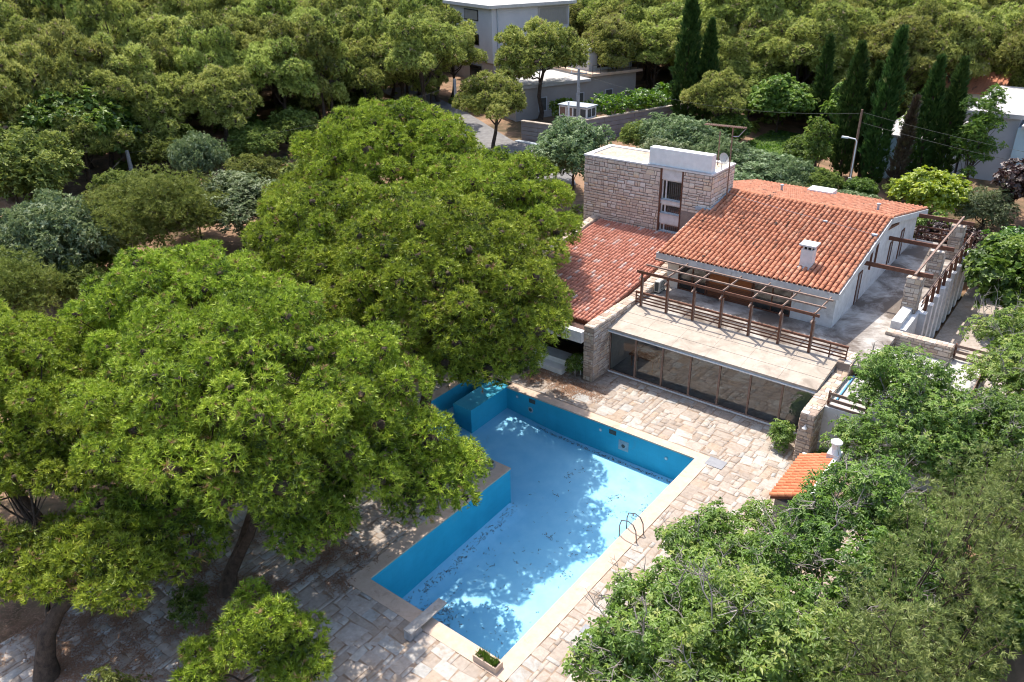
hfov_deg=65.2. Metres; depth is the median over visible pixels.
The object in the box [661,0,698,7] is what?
forest pine
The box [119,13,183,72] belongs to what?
forest pine
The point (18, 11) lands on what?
forest pine
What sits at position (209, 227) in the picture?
shrub
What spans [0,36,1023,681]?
ground
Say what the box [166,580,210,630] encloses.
shrub
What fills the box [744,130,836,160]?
grass
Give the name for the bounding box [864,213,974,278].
beam frame
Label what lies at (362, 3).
forest pine
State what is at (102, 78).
forest pine
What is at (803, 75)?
forest pine
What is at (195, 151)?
olive tree
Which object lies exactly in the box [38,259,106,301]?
shrub
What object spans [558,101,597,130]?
meter cabinet
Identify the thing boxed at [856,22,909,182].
cypress
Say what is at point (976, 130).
poplar tree
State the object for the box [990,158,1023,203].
plum tree
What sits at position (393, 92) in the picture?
forest pine
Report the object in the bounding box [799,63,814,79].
forest pine
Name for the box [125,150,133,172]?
utility pole
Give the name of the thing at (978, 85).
red roofed house
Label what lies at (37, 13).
forest pine
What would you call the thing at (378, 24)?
forest pine
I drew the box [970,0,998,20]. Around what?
forest pine
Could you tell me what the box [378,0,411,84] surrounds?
forest pine
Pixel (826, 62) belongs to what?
cypress
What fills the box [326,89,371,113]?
shrub
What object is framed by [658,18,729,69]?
forest pine
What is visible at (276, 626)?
young pine
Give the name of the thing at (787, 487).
barbecue hut
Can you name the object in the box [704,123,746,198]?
television aerial
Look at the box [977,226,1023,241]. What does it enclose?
shrub
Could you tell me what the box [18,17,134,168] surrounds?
forest pine
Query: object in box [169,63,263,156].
forest pine
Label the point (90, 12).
forest pine
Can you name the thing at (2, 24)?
forest pine
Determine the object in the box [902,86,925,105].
forest pine
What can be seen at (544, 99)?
window
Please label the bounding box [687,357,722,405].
window
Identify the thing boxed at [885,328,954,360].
stone parapet
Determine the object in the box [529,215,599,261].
stone wall
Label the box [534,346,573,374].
white step bench
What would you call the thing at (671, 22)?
forest pine
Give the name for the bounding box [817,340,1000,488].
leaf tree
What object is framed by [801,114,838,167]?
broadleaf tree
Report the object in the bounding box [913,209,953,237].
shrub
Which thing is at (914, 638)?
juniper tree
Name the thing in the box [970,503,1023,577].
shrub
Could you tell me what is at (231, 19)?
forest pine
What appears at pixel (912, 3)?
forest pine
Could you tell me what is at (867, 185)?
shrub
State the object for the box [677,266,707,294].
window
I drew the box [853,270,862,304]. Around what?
side door
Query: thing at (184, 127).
shrub
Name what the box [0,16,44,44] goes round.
forest pine
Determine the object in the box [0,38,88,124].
forest pine
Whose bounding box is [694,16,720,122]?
cypress
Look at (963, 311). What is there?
path
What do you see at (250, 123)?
shrub
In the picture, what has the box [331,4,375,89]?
forest pine
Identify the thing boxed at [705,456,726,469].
cover plate
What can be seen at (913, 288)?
stone pillar
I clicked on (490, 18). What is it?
apartment house
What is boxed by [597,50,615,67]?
window
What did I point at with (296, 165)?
shrub
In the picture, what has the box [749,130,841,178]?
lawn
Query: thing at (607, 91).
window
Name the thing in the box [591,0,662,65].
forest pine
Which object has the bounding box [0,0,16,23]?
forest pine
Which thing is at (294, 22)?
forest pine
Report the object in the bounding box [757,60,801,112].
forest pine
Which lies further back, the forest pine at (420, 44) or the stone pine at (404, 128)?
the forest pine at (420, 44)
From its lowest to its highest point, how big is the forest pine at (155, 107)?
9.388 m
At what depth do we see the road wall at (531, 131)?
83.07 m
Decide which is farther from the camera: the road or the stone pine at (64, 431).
the road
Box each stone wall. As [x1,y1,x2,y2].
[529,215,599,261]
[583,262,667,381]
[792,350,858,460]
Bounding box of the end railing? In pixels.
[915,225,967,244]
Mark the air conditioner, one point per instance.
(659, 286)
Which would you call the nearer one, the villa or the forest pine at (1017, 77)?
the villa
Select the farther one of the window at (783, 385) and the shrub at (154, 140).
the shrub at (154, 140)
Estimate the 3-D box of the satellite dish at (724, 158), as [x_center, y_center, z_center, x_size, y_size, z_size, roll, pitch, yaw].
[12.907,-10.896,48.725,0.474,1.053,0.585,19,33,34]
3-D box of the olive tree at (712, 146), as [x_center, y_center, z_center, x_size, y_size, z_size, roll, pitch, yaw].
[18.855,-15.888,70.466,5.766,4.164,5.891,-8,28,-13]
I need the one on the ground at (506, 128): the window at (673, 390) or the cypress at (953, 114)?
the cypress at (953, 114)
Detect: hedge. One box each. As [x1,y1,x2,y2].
[548,97,591,117]
[589,81,687,119]
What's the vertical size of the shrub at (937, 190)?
4.534 m
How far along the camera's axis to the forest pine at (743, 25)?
92.67 m
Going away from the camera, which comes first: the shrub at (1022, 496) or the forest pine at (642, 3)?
the shrub at (1022, 496)
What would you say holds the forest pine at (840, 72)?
on the ground at (506, 128)
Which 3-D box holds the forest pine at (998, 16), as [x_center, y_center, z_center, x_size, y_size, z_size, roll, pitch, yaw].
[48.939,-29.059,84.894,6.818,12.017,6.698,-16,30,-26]
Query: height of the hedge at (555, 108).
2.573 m
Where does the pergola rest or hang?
on the villa
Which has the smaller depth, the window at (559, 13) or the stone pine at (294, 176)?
the stone pine at (294, 176)
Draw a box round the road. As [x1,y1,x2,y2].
[383,86,575,184]
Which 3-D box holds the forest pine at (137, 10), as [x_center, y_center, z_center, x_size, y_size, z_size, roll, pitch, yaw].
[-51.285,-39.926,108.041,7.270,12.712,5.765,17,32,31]
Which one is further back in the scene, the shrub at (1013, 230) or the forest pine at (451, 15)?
the forest pine at (451, 15)
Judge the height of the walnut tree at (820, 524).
6.982 m
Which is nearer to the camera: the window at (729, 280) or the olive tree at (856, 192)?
the window at (729, 280)
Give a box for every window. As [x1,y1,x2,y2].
[464,8,477,20]
[470,64,481,76]
[474,34,478,44]
[538,5,567,24]
[538,96,546,111]
[576,92,583,101]
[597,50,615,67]
[605,88,612,102]
[609,332,637,377]
[634,340,662,386]
[658,223,677,233]
[659,203,679,216]
[660,179,681,202]
[660,348,690,395]
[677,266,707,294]
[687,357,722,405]
[706,272,753,305]
[716,366,750,415]
[746,375,784,423]
[752,283,792,316]
[778,385,796,432]
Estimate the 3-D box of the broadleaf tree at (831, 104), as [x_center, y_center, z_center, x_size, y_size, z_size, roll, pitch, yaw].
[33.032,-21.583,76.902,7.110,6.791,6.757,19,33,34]
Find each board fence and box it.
[827,390,869,419]
[952,343,987,362]
[971,353,990,398]
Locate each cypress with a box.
[668,0,703,119]
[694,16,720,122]
[806,33,836,130]
[827,40,870,176]
[851,59,884,177]
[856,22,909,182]
[885,93,921,197]
[903,53,948,175]
[926,55,971,174]
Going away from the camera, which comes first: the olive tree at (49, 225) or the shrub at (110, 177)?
the olive tree at (49, 225)
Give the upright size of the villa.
9.950 m
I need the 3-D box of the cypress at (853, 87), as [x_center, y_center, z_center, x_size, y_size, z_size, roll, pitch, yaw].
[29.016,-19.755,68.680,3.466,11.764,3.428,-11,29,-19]
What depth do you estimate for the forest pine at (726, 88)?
78.63 m
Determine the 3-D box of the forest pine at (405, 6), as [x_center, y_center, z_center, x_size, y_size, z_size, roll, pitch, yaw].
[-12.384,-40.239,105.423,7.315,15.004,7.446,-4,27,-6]
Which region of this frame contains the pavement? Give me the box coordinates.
[0,358,929,681]
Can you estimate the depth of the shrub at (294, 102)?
87.49 m
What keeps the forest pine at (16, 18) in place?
on the ground at (506, 128)
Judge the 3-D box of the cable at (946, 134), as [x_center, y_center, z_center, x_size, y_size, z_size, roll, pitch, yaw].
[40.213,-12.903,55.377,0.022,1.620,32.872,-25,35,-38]
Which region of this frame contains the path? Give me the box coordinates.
[935,286,1023,394]
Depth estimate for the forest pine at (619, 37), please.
94.10 m
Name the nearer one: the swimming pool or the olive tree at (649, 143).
the swimming pool
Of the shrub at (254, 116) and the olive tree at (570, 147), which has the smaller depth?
the olive tree at (570, 147)
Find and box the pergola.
[635,258,848,359]
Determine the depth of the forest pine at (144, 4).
110.13 m
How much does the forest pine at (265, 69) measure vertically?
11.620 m
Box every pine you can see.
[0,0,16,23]
[0,10,8,44]
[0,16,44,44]
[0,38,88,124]
[0,41,39,122]
[0,244,65,327]
[0,295,108,525]
[0,433,193,681]
[1,351,215,532]
[2,0,23,16]
[5,0,40,19]
[6,1,26,16]
[9,14,31,21]
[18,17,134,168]
[22,5,78,31]
[30,0,110,31]
[32,3,112,26]
[32,103,135,189]
[52,55,151,171]
[55,238,348,442]
[56,282,494,598]
[73,0,146,50]
[77,163,229,251]
[91,32,155,162]
[94,246,231,343]
[102,22,123,43]
[118,0,150,20]
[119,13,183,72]
[119,70,194,164]
[128,0,157,18]
[140,32,182,115]
[147,0,206,19]
[154,46,188,124]
[160,6,254,61]
[168,23,245,139]
[168,575,335,681]
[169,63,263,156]
[180,14,194,22]
[199,0,212,14]
[206,0,244,21]
[216,31,264,108]
[229,0,303,102]
[232,171,445,365]
[234,31,321,143]
[236,12,286,107]
[240,14,338,109]
[261,167,352,225]
[285,7,336,121]
[288,94,485,201]
[292,13,338,119]
[293,188,575,445]
[294,0,314,9]
[298,7,354,114]
[310,0,333,16]
[317,0,358,38]
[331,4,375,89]
[335,35,393,101]
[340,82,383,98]
[348,0,395,99]
[357,0,377,16]
[375,12,425,96]
[375,12,467,100]
[378,0,397,6]
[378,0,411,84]
[391,82,395,97]
[391,145,585,277]
[393,0,441,24]
[397,60,450,98]
[408,4,482,101]
[410,61,448,104]
[432,1,451,68]
[444,47,487,96]
[451,69,526,148]
[493,15,590,119]
[569,2,588,36]
[573,0,599,27]
[581,12,620,39]
[585,16,649,68]
[588,2,634,35]
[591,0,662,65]
[619,1,683,89]
[629,20,645,80]
[631,24,675,100]
[643,16,702,82]
[653,0,672,67]
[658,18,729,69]
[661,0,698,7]
[664,2,703,66]
[679,68,751,134]
[698,0,758,35]
[700,33,767,113]
[726,0,816,27]
[731,11,782,40]
[736,26,775,116]
[754,17,852,118]
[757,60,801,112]
[790,7,819,23]
[796,0,879,58]
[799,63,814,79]
[800,17,818,85]
[803,0,881,22]
[810,67,848,86]
[854,12,946,80]
[856,0,907,22]
[886,0,957,102]
[886,0,965,13]
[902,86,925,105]
[903,69,929,107]
[918,0,984,20]
[928,7,1002,83]
[962,7,1010,64]
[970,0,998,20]
[984,1,1023,33]
[987,0,1023,19]
[989,14,1023,70]
[990,61,1023,86]
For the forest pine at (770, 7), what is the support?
on the ground at (506, 128)
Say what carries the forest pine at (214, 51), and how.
on the ground at (506, 128)
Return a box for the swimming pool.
[347,375,708,681]
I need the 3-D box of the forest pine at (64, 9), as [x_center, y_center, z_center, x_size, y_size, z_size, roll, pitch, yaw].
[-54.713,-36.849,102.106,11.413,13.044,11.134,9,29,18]
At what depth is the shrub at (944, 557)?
29.71 m
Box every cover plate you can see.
[579,581,589,587]
[579,624,591,637]
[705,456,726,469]
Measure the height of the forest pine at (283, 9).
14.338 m
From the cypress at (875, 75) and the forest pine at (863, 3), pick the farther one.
the forest pine at (863, 3)
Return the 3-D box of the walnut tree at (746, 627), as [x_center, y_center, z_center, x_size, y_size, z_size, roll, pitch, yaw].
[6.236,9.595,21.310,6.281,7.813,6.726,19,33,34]
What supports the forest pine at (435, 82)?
on the ground at (506, 128)
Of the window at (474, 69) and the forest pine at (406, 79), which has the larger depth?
the window at (474, 69)
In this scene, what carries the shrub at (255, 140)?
on the ground at (506, 128)
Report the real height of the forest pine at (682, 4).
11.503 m
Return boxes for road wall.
[521,120,554,142]
[574,103,689,138]
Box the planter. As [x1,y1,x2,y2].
[473,648,502,673]
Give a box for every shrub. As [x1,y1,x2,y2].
[8,152,84,182]
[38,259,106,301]
[79,183,141,206]
[81,663,152,681]
[85,168,144,193]
[86,242,128,271]
[120,129,150,157]
[124,127,184,171]
[165,122,198,136]
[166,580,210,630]
[168,112,192,124]
[175,222,211,238]
[220,152,282,185]
[225,124,285,156]
[228,119,267,134]
[236,108,258,121]
[263,105,320,144]
[272,96,315,117]
[293,156,310,170]
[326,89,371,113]
[564,352,583,376]
[617,119,649,146]
[708,112,753,140]
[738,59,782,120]
[766,418,796,453]
[779,134,812,159]
[796,83,831,118]
[799,167,844,189]
[812,447,828,452]
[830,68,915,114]
[838,176,878,196]
[881,174,909,201]
[887,165,974,213]
[899,625,1011,681]
[912,492,973,562]
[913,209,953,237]
[913,219,992,250]
[954,183,1020,230]
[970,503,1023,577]
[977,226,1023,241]
[982,437,1023,502]
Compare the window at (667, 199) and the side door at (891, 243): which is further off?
the window at (667, 199)
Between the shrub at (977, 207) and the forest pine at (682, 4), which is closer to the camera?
the shrub at (977, 207)
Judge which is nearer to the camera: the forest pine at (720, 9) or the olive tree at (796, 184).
the olive tree at (796, 184)
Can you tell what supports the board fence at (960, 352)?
on the villa
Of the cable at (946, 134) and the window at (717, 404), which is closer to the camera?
the window at (717, 404)
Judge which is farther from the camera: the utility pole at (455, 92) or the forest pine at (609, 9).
the forest pine at (609, 9)
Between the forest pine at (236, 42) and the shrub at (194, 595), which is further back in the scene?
the forest pine at (236, 42)
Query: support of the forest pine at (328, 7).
on the ground at (506, 128)
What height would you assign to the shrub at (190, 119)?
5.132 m
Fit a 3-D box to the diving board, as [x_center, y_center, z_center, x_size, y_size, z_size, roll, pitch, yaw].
[-3.095,9.950,28.591,0.400,0.352,1.900,19,33,34]
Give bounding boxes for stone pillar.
[900,274,924,313]
[924,248,946,286]
[945,223,966,258]
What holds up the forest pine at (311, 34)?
on the ground at (506, 128)
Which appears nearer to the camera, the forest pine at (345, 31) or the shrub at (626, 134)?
the shrub at (626, 134)
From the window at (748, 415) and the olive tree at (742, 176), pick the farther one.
the olive tree at (742, 176)
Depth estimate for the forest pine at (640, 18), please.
98.57 m
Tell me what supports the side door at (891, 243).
in the villa
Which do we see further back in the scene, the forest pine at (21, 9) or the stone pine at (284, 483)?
the forest pine at (21, 9)
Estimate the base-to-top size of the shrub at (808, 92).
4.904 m
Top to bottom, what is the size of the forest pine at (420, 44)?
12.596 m
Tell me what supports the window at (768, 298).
in the villa
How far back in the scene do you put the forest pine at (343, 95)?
83.83 m
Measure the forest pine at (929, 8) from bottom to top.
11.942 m
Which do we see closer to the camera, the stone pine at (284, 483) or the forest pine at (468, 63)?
the stone pine at (284, 483)
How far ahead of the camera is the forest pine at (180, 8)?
104.36 m
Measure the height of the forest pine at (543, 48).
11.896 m
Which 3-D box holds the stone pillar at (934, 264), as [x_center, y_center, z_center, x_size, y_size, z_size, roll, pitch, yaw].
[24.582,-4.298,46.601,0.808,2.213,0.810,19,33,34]
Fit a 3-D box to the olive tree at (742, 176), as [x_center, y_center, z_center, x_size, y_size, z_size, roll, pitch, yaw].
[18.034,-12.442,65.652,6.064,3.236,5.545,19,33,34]
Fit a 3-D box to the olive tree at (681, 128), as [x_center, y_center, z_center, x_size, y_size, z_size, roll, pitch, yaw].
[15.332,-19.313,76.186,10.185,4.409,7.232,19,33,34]
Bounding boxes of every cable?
[129,85,453,152]
[590,77,855,113]
[861,122,1020,162]
[863,112,1023,151]
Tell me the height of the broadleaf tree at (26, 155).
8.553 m
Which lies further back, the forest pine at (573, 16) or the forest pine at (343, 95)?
the forest pine at (573, 16)
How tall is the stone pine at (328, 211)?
11.291 m
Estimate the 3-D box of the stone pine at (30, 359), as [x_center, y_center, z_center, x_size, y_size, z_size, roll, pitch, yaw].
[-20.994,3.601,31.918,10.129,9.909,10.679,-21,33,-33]
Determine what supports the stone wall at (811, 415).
on the pavement
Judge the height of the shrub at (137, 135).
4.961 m
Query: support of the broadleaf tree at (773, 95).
on the ground at (506, 128)
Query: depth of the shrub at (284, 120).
79.70 m
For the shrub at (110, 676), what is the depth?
24.97 m
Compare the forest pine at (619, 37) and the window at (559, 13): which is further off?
the window at (559, 13)
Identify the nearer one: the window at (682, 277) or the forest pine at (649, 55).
the window at (682, 277)
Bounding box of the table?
[629,348,661,372]
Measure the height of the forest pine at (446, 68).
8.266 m
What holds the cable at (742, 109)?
attached to the utility pole at (578, 73)
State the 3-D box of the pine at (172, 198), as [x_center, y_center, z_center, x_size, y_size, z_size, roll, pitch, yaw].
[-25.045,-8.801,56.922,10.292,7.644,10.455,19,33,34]
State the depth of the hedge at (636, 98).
86.48 m
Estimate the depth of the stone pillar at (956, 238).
50.04 m
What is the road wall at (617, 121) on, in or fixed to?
on the ground at (506, 128)
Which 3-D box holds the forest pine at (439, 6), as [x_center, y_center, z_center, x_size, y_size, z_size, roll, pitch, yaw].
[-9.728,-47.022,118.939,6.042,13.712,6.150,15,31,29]
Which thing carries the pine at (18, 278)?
on the ground at (506, 128)
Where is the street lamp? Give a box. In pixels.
[841,136,856,179]
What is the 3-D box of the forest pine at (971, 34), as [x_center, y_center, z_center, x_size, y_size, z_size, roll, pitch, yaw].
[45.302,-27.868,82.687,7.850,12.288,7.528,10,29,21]
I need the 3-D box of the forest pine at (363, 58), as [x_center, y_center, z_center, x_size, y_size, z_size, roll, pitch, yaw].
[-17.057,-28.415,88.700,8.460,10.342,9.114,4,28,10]
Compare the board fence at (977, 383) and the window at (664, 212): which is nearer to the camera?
the board fence at (977, 383)
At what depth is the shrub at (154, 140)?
72.00 m
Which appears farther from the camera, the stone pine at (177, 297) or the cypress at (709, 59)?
the cypress at (709, 59)
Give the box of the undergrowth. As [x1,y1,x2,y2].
[0,85,908,271]
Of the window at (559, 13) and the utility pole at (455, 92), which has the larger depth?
the window at (559, 13)
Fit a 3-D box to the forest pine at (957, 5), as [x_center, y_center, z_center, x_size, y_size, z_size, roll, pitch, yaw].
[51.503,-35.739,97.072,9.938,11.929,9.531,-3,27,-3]
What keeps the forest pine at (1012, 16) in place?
on the ground at (506, 128)
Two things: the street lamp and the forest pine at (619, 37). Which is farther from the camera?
the forest pine at (619, 37)
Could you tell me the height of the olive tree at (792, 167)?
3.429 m
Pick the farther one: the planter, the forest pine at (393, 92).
the forest pine at (393, 92)
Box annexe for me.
[505,44,642,121]
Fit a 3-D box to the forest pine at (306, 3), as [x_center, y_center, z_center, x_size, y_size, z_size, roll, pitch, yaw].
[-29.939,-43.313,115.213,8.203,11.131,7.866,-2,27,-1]
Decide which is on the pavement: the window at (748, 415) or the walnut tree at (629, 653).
the walnut tree at (629, 653)
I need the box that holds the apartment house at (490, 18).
[442,0,576,77]
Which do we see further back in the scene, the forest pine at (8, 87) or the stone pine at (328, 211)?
the forest pine at (8, 87)
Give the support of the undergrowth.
on the ground at (506, 128)
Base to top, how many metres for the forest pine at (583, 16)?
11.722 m
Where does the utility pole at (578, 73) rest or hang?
on the ground at (506, 128)
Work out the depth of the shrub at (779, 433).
37.40 m
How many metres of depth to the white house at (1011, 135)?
68.01 m
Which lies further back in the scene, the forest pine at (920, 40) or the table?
the forest pine at (920, 40)
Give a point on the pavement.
(368, 642)
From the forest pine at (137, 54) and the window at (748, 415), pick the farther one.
the forest pine at (137, 54)
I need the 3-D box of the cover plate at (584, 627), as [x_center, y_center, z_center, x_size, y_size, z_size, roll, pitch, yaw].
[2.701,10.224,28.227,0.520,0.034,0.416,19,33,34]
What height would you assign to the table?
0.770 m
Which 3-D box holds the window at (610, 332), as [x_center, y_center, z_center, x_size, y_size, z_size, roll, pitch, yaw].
[6.102,0.701,43.870,1.683,2.508,0.135,19,33,34]
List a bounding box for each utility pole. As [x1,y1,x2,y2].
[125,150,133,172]
[453,79,458,130]
[570,68,586,119]
[849,109,862,177]
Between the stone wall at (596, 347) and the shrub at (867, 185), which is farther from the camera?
the shrub at (867, 185)
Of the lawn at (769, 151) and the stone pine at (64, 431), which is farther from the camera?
the lawn at (769, 151)
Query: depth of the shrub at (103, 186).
61.82 m
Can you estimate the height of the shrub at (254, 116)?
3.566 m
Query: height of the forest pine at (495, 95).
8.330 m
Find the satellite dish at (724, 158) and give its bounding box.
[720,153,728,169]
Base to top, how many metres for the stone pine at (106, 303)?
10.431 m
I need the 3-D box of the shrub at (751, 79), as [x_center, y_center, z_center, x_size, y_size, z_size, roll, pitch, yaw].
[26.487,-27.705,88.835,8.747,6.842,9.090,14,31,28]
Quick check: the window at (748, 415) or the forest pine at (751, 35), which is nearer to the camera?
the window at (748, 415)
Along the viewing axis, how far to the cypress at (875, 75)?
67.90 m
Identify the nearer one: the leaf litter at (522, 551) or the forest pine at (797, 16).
the leaf litter at (522, 551)
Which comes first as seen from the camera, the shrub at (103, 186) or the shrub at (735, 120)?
the shrub at (103, 186)
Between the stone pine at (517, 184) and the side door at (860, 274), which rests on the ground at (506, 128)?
the stone pine at (517, 184)
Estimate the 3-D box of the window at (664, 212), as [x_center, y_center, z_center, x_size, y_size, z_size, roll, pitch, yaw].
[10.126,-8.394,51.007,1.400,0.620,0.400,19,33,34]
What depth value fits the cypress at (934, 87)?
64.66 m
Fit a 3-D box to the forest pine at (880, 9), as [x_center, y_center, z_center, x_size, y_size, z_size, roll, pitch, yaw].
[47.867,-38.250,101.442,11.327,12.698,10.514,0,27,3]
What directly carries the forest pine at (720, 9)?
on the ground at (506, 128)
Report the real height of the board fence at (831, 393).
1.370 m
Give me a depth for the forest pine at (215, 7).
108.73 m
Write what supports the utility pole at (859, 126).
on the ground at (506, 128)
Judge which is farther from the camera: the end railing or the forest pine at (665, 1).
the forest pine at (665, 1)
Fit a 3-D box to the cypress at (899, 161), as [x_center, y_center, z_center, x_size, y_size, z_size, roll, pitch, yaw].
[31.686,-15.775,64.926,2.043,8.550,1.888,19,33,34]
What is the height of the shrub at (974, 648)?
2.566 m
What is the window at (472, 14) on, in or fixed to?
in the apartment house at (490, 18)
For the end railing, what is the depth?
52.95 m
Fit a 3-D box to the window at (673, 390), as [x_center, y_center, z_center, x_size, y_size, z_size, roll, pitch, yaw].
[8.607,1.560,42.090,1.613,2.508,0.090,19,33,34]
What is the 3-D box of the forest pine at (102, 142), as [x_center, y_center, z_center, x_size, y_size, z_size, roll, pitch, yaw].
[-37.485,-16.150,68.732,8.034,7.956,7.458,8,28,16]
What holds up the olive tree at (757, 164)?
on the ground at (506, 128)
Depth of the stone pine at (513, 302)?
34.65 m
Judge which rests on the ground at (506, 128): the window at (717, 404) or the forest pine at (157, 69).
the forest pine at (157, 69)
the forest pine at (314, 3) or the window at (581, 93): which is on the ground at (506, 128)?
the forest pine at (314, 3)
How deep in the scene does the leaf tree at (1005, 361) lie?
37.44 m
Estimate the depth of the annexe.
95.07 m
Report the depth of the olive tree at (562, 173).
70.29 m
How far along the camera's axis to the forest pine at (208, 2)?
108.68 m
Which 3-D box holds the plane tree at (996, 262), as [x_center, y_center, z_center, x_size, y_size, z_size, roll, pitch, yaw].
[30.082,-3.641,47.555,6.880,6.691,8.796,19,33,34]
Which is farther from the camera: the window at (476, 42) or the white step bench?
the window at (476, 42)
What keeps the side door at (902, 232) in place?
in the villa
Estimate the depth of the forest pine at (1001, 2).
94.67 m
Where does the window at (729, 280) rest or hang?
in the villa
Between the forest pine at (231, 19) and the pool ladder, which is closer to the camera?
the pool ladder
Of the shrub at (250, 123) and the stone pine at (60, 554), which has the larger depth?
the shrub at (250, 123)
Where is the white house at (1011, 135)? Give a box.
[875,85,1023,181]
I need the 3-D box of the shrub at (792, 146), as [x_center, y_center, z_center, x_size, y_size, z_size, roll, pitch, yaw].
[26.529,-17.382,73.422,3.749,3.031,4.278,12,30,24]
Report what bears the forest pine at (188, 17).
on the ground at (506, 128)
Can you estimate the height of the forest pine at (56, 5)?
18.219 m
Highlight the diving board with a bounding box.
[403,598,446,641]
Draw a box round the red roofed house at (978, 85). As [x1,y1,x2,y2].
[945,62,1010,120]
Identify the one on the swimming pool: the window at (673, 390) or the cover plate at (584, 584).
the cover plate at (584, 584)
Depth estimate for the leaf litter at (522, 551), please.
35.03 m
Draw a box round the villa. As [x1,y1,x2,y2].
[544,144,985,491]
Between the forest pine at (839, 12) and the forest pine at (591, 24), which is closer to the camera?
the forest pine at (839, 12)
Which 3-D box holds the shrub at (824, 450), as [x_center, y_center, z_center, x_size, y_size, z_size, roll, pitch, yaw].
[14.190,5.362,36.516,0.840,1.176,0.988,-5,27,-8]
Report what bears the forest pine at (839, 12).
on the ground at (506, 128)
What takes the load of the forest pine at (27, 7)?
on the ground at (506, 128)
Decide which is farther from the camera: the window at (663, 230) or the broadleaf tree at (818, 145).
the broadleaf tree at (818, 145)
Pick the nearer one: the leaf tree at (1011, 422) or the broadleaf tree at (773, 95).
the leaf tree at (1011, 422)
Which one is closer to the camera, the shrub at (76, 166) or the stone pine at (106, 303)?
the stone pine at (106, 303)
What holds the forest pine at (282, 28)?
on the ground at (506, 128)
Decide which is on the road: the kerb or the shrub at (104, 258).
the kerb
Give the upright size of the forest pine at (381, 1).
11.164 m
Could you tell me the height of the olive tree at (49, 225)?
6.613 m
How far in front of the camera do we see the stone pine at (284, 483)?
27.53 m
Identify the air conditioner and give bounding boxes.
[654,278,666,293]
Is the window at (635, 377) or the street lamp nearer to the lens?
the window at (635, 377)
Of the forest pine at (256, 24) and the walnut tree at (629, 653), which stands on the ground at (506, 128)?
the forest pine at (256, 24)
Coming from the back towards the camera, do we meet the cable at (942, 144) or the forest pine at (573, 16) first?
the forest pine at (573, 16)
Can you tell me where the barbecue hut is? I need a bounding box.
[769,438,842,540]
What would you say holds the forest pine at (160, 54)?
on the ground at (506, 128)
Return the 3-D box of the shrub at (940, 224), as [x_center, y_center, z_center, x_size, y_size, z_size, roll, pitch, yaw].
[30.367,-6.780,55.787,5.216,3.128,4.051,8,28,17]
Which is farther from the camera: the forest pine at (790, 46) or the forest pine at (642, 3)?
the forest pine at (642, 3)
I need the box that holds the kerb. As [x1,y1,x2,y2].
[515,140,536,144]
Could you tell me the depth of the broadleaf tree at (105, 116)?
68.36 m
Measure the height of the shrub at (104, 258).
2.853 m
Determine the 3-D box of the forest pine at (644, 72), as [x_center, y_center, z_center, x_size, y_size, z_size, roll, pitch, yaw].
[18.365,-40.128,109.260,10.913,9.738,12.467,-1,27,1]
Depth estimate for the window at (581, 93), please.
95.03 m
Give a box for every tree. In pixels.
[0,121,88,205]
[0,187,128,273]
[1,82,141,181]
[166,130,231,176]
[189,169,276,248]
[525,112,615,200]
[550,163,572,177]
[560,496,800,681]
[629,111,731,149]
[636,137,691,149]
[652,552,891,681]
[690,135,759,166]
[729,146,797,181]
[734,169,764,180]
[739,72,820,132]
[741,447,973,647]
[761,154,818,186]
[775,180,817,186]
[792,440,1023,681]
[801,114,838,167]
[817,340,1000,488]
[819,80,899,126]
[837,188,882,199]
[898,90,966,130]
[933,553,1023,653]
[942,380,1023,510]
[944,82,1011,183]
[955,285,1023,413]
[961,230,1023,314]
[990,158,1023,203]
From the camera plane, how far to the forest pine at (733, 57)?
86.67 m
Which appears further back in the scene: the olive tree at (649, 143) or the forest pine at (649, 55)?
the forest pine at (649, 55)
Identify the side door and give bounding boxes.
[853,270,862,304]
[886,241,892,264]
[896,228,904,258]
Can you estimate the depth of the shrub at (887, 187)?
63.86 m
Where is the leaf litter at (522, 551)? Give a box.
[408,425,669,652]
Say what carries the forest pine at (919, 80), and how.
on the ground at (506, 128)
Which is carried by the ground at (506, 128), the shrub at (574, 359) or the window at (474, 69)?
the shrub at (574, 359)
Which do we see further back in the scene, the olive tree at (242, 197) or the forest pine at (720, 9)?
the forest pine at (720, 9)
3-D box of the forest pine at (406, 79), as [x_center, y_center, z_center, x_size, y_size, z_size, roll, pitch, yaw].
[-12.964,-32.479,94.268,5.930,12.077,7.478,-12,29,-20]
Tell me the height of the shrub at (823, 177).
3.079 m
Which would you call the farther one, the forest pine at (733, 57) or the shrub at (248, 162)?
the forest pine at (733, 57)
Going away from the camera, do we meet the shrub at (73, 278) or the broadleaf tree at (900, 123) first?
the shrub at (73, 278)
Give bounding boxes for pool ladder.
[619,512,643,542]

